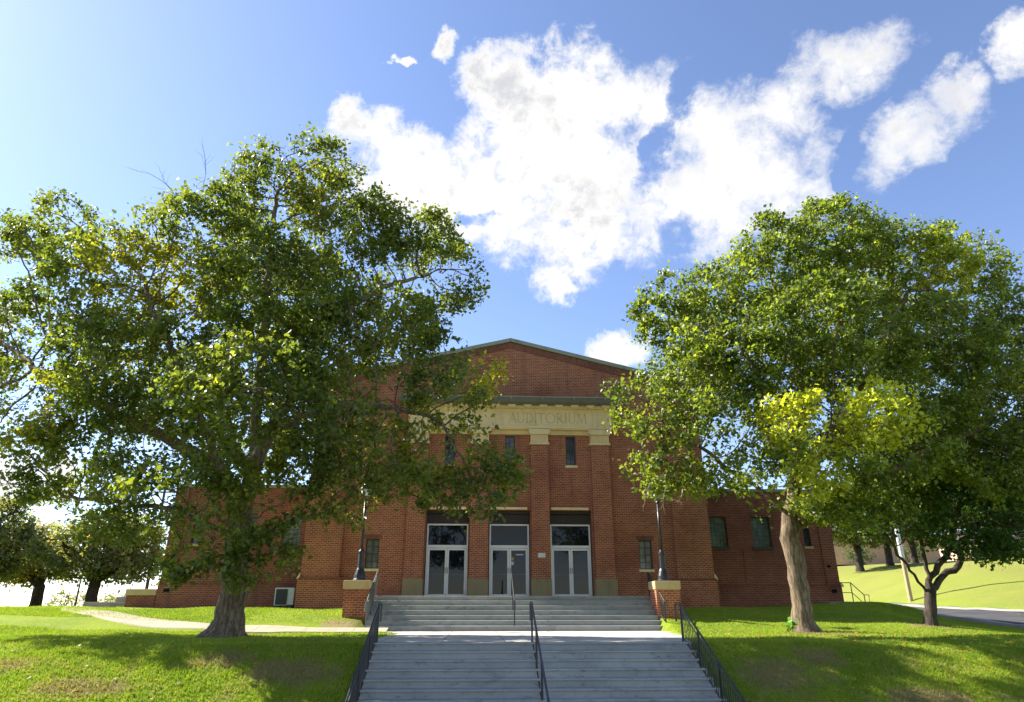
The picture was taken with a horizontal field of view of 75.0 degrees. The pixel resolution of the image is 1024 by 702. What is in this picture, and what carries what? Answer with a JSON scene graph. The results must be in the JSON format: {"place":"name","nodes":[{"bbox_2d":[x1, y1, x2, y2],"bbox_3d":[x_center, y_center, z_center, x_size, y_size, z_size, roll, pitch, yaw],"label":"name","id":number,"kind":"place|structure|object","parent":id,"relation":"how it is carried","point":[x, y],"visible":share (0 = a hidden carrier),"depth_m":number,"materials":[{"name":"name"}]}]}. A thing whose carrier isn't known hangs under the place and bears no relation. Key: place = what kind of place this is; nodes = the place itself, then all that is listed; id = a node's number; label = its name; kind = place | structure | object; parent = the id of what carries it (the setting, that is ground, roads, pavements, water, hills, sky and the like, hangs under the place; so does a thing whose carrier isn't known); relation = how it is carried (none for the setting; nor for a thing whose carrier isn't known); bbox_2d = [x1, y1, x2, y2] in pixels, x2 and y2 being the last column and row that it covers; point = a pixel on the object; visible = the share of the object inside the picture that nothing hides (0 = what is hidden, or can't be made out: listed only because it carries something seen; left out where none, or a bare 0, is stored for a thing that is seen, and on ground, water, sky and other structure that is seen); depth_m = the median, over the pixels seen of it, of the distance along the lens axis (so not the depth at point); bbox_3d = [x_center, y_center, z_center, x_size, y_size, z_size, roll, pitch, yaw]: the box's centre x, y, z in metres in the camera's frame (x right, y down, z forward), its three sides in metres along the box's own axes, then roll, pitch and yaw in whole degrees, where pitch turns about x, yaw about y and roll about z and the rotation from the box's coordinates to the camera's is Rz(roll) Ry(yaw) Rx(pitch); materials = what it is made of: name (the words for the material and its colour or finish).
{"place":"outdoors","nodes":[
{"label":"outdoors","id":0,"kind":"place"},
{"bbox_2d":[62,606,387,632],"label":"path","id":1,"kind":"structure","parent":0,"point":[159,623],"depth_m":22.38,"materials":[{"name":"concrete"}]},
{"bbox_2d":[0,559,1023,701],"bbox_3d":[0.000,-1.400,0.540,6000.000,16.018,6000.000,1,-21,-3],"label":"ground","id":2,"kind":"structure","parent":0,"point":[972,585],"depth_m":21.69,"materials":[{"name":"green plant"}]},
{"bbox_2d":[0,493,44,591],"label":"park tree","id":3,"kind":"object","parent":2,"relation":"on","point":[14,533],"visible":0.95,"depth_m":52.29,"materials":[{"name":"green plant"}]},
{"bbox_2d":[0,519,74,606],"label":"park tree","id":4,"kind":"object","parent":2,"relation":"on","point":[33,579],"visible":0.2,"depth_m":55.85,"materials":[{"name":"green plant"}]},
{"bbox_2d":[0,596,106,605],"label":"wire fence","id":5,"kind":"object","parent":2,"relation":"on","point":[65,600],"visible":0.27,"depth_m":58.10,"materials":[{"name":"metal"}]},
{"bbox_2d":[43,586,85,606],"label":"shrub","id":6,"kind":"object","parent":2,"relation":"on","point":[63,593],"visible":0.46,"depth_m":62.04,"materials":[{"name":"green plant"}]},
{"bbox_2d":[74,579,81,605],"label":"utility pole","id":7,"kind":"object","parent":2,"relation":"on","point":[77,594],"visible":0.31,"depth_m":56.48,"materials":[{"name":"grey wood"}]},
{"bbox_2d":[21,503,167,601],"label":"park tree","id":8,"kind":"object","parent":2,"relation":"on","point":[95,566],"visible":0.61,"depth_m":52.39,"materials":[{"name":"green plant"}]},
{"bbox_2d":[83,597,125,607],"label":"side steps","id":9,"kind":"structure","parent":2,"relation":"on","point":[119,601],"depth_m":31.10,"materials":[{"name":"concrete"}]},
{"bbox_2d":[98,591,124,601],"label":"shrub","id":10,"kind":"object","parent":2,"relation":"on","point":[111,598],"visible":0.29,"depth_m":59.86,"materials":[{"name":"green plant"}]},
{"bbox_2d":[124,589,156,607],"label":"wall","id":11,"kind":"structure","parent":2,"relation":"on","point":[140,598],"depth_m":30.57,"materials":[{"name":"brick"}]},
{"bbox_2d":[145,490,173,588],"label":"utility pole","id":12,"kind":"object","parent":2,"relation":"on","point":[148,578],"visible":0.18,"depth_m":66.80,"materials":[{"name":"brown wood"}]},
{"bbox_2d":[0,121,533,638],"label":"maple tree","id":13,"kind":"object","parent":2,"relation":"on","point":[290,347],"visible":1,"depth_m":19.69,"materials":[{"name":"green plant"}]},
{"bbox_2d":[274,588,295,607],"bbox_3d":[-10.191,11.313,30.278,1.028,1.070,0.780,1,-21,-3],"label":"air conditioner","id":14,"kind":"object","parent":2,"relation":"on","point":[284,597],"visible":0.78,"depth_m":30.02,"materials":[{"name":"white metal"}]},
{"bbox_2d":[342,580,372,621],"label":"lamp pier","id":15,"kind":"structure","parent":2,"relation":"on","point":[356,594],"depth_m":24.15,"materials":[{"name":"brick"}]},
{"bbox_2d":[353,482,370,579],"bbox_3d":[-5.656,6.779,25.402,0.500,3.720,0.500,1,-21,-3],"label":"street lamp","id":16,"kind":"object","parent":15,"relation":"on","point":[359,574],"visible":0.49,"depth_m":24.95,"materials":[{"name":"black metal"}]},
{"bbox_2d":[154,338,843,608],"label":"auditorium building","id":17,"kind":"structure","parent":2,"relation":"on","point":[579,522],"depth_m":31.38,"materials":[{"name":"brick"}]},
{"bbox_2d":[189,524,200,545],"bbox_3d":[-15.048,8.657,31.825,0.440,1.260,0.220,1,-21,-3],"label":"window","id":18,"kind":"structure","parent":17,"relation":"in","point":[194,541],"depth_m":31.76,"materials":[{"name":"grey glass"}]},
{"bbox_2d":[253,514,257,545],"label":"window","id":19,"kind":"structure","parent":17,"relation":"in","point":[254,515],"depth_m":32.28,"materials":[{"name":"grey glass"}]},
{"bbox_2d":[280,514,301,546],"bbox_3d":[-10.584,8.634,32.084,0.980,1.570,0.220,1,-21,-3],"label":"window","id":20,"kind":"structure","parent":17,"relation":"in","point":[291,530],"depth_m":32.13,"materials":[{"name":"grey glass"}]},
{"bbox_2d":[364,534,381,570],"bbox_3d":[-6.311,9.103,30.126,0.800,1.605,0.220,1,-21,-3],"label":"window","id":21,"kind":"structure","parent":17,"relation":"in","point":[372,544],"depth_m":30.22,"materials":[{"name":"glass"}]},
{"bbox_2d":[424,524,468,595],"bbox_3d":[-2.980,9.565,30.525,1.910,3.230,0.171,1,-21,-3],"label":"entrance door","id":22,"kind":"structure","parent":17,"relation":"in","point":[446,546],"depth_m":30.52,"materials":[{"name":"white glass"}]},
{"bbox_2d":[443,435,454,466],"bbox_3d":[-2.976,4.783,31.980,0.580,1.540,0.220,1,-21,-3],"label":"window","id":23,"kind":"structure","parent":17,"relation":"in","point":[452,453],"depth_m":32.06,"materials":[{"name":"grey glass"}]},
{"bbox_2d":[489,524,529,595],"bbox_3d":[-0.129,9.619,30.665,1.840,3.230,0.171,1,-21,-3],"label":"entrance door","id":24,"kind":"structure","parent":17,"relation":"in","point":[508,543],"depth_m":30.68,"materials":[{"name":"white glass"}]},
{"bbox_2d":[505,436,514,461],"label":"window","id":25,"kind":"structure","parent":17,"relation":"in","point":[508,439],"depth_m":32.34,"materials":[{"name":"grey glass"}]},
{"bbox_2d":[565,437,576,467],"bbox_3d":[2.836,4.893,32.264,0.580,1.540,0.220,1,-21,-3],"label":"window","id":26,"kind":"structure","parent":17,"relation":"in","point":[570,441],"depth_m":32.33,"materials":[{"name":"grey glass"}]},
{"bbox_2d":[550,524,592,595],"bbox_3d":[2.717,9.673,30.804,1.880,3.230,0.171,1,-21,-3],"label":"entrance door","id":27,"kind":"structure","parent":17,"relation":"in","point":[567,566],"depth_m":30.81,"materials":[{"name":"white glass"}]},
{"bbox_2d":[636,536,654,571],"bbox_3d":[6.152,9.338,30.735,0.800,1.605,0.220,1,-21,-3],"label":"window","id":28,"kind":"structure","parent":17,"relation":"in","point":[645,553],"depth_m":30.81,"materials":[{"name":"glass"}]},
{"bbox_2d":[708,517,729,548],"bbox_3d":[10.228,9.027,33.102,0.980,1.570,0.220,1,-21,-3],"label":"window","id":29,"kind":"structure","parent":17,"relation":"in","point":[717,526],"depth_m":33.19,"materials":[{"name":"green glass"}]},
{"bbox_2d":[750,517,773,549],"bbox_3d":[12.395,9.068,33.208,1.040,1.570,0.220,1,-21,-3],"label":"window","id":30,"kind":"structure","parent":17,"relation":"in","point":[760,531],"depth_m":33.29,"materials":[{"name":"green glass"}]},
{"bbox_2d":[803,527,813,548],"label":"window","id":31,"kind":"structure","parent":17,"relation":"in","point":[805,531],"depth_m":33.31,"materials":[{"name":"black glass"}]},
{"bbox_2d":[364,596,662,630],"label":"stairs","id":32,"kind":"structure","parent":2,"relation":"on","point":[496,613],"depth_m":24.46,"materials":[{"name":"concrete"}]},
{"bbox_2d":[364,571,377,627],"bbox_3d":[-5.150,9.112,24.397,0.048,2.136,2.596,1,-21,-3],"label":"stair railing","id":33,"kind":"object","parent":32,"relation":"on","point":[370,598],"visible":0.98,"depth_m":24.32,"materials":[{"name":"grey metal"}]},
{"bbox_2d":[511,571,515,625],"bbox_3d":[0.040,9.207,24.706,0.048,2.130,2.496,1,-21,-3],"label":"stair railing","id":34,"kind":"object","parent":32,"relation":"on","point":[513,599],"visible":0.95,"depth_m":24.74,"materials":[{"name":"black metal"}]},
{"bbox_2d":[647,572,667,622],"bbox_3d":[5.436,9.311,24.915,0.048,2.136,2.596,1,-21,-3],"label":"stair railing","id":35,"kind":"object","parent":32,"relation":"on","point":[661,605],"visible":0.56,"depth_m":24.26,"materials":[{"name":"black metal"}]},
{"bbox_2d":[3,630,1023,701],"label":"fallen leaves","id":36,"kind":"object","parent":2,"relation":"on","point":[367,634],"visible":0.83,"depth_m":16.75,"materials":[{"name":"brown plant"}]},
{"bbox_2d":[371,631,689,642],"bbox_3d":[0.334,8.529,19.563,10.999,0.350,8.150,1,-21,-3],"label":"landing","id":37,"kind":"object","parent":2,"relation":"on","point":[525,636],"visible":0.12,"depth_m":18.89,"materials":[{"name":"concrete"}]},
{"bbox_2d":[354,642,726,701],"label":"stairs","id":38,"kind":"structure","parent":2,"relation":"on","point":[507,671],"depth_m":14.35,"materials":[{"name":"concrete"}]},
{"bbox_2d":[345,602,382,701],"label":"stair railing","id":39,"kind":"object","parent":38,"relation":"on","point":[367,650],"visible":0.98,"depth_m":14.06,"materials":[{"name":"black metal"}]},
{"bbox_2d":[529,601,549,701],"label":"stair railing","id":40,"kind":"object","parent":38,"relation":"on","point":[531,618],"visible":0.94,"depth_m":14.57,"materials":[{"name":"black metal"}]},
{"bbox_2d":[674,602,747,701],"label":"stair railing","id":41,"kind":"object","parent":38,"relation":"on","point":[698,640],"visible":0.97,"depth_m":14.39,"materials":[{"name":"black metal"}]},
{"bbox_2d":[648,581,680,619],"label":"lamp pier","id":42,"kind":"structure","parent":2,"relation":"on","point":[669,591],"depth_m":24.77,"materials":[{"name":"brick"}]},
{"bbox_2d":[653,487,669,580],"bbox_3d":[5.748,6.995,25.960,0.500,3.720,0.500,1,-21,-3],"label":"street lamp","id":43,"kind":"object","parent":42,"relation":"on","point":[663,575],"visible":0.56,"depth_m":25.52,"materials":[{"name":"black metal"}]},
{"bbox_2d":[780,617,798,631],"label":"sucker shoots","id":44,"kind":"object","parent":2,"relation":"on","point":[792,624],"visible":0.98,"depth_m":20.90,"materials":[{"name":"green plant"}]},
{"bbox_2d":[598,191,1023,632],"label":"maple tree","id":45,"kind":"object","parent":2,"relation":"on","point":[893,355],"visible":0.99,"depth_m":22.30,"materials":[{"name":"green plant"}]},
{"bbox_2d":[842,546,875,564],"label":"shrub","id":46,"kind":"object","parent":2,"relation":"on","point":[865,558],"visible":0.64,"depth_m":86.65,"materials":[{"name":"green plant"}]},
{"bbox_2d":[830,477,915,571],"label":"park tree","id":47,"kind":"object","parent":2,"relation":"on","point":[841,539],"visible":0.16,"depth_m":69.40,"materials":[{"name":"green plant"}]},
{"bbox_2d":[833,534,939,565],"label":"house","id":48,"kind":"structure","parent":2,"relation":"on","point":[934,556],"depth_m":92.37,"materials":[{"name":"brown paint"}]},
{"bbox_2d":[844,471,932,565],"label":"park tree","id":49,"kind":"object","parent":2,"relation":"on","point":[888,556],"visible":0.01,"depth_m":72.73,"materials":[{"name":"green plant"}]},
{"bbox_2d":[893,510,912,601],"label":"utility pole","id":50,"kind":"object","parent":2,"relation":"on","point":[906,577],"visible":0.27,"depth_m":49.00,"materials":[{"name":"metal"}]},
{"bbox_2d":[893,542,922,562],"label":"shrub","id":51,"kind":"object","parent":2,"relation":"on","point":[918,551],"visible":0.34,"depth_m":87.87,"materials":[{"name":"green plant"}]},
{"bbox_2d":[832,397,1023,625],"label":"maple tree","id":52,"kind":"object","parent":2,"relation":"on","point":[935,512],"visible":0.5,"depth_m":24.25,"materials":[{"name":"green plant"}]},
{"bbox_2d":[889,460,969,562],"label":"park tree","id":53,"kind":"object","parent":2,"relation":"on","point":[913,554],"visible":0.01,"depth_m":74.99,"materials":[{"name":"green plant"}]},
{"bbox_2d":[844,601,1023,611],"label":"kerb","id":54,"kind":"structure","parent":2,"relation":"on","point":[947,607],"depth_m":42.05,"materials":[{"name":"concrete"}]},
{"bbox_2d":[937,613,1023,628],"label":"kerb","id":55,"kind":"structure","parent":2,"relation":"on","point":[986,621],"depth_m":30.23,"materials":[{"name":"concrete"}]},
{"bbox_2d":[938,530,1023,560],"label":"house","id":56,"kind":"structure","parent":2,"relation":"on","point":[957,538],"depth_m":103.64,"materials":[{"name":"white paint"}]},
{"bbox_2d":[951,464,1022,533],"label":"park tree","id":57,"kind":"object","parent":2,"relation":"on","point":[975,514],"visible":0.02,"depth_m":76.39,"materials":[{"name":"green plant"}]},
{"bbox_2d":[0,0,1023,606],"label":"sky","id":58,"kind":"structure","parent":0,"point":[583,148],"materials":[{"name":"blue"}]},
{"bbox_2d":[911,607,1023,624],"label":"road","id":59,"kind":"structure","parent":0,"point":[1014,617],"depth_m":34.90,"materials":[{"name":"grey asphalt"}]},
{"bbox_3d":[15.975,12.336,32.040,2.300,0.530,1.900,1,-21,-3],"label":"side landing","id":60,"kind":"object","parent":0,"visible":0},
{"bbox_2d":[841,582,869,601],"bbox_3d":[16.477,11.781,31.907,1.269,1.370,0.044,1,-21,-3],"label":"side rail","id":61,"kind":"object","parent":60,"relation":"on","point":[853,593],"visible":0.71,"depth_m":31.96,"materials":[{"name":"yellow metal"}]}
]}

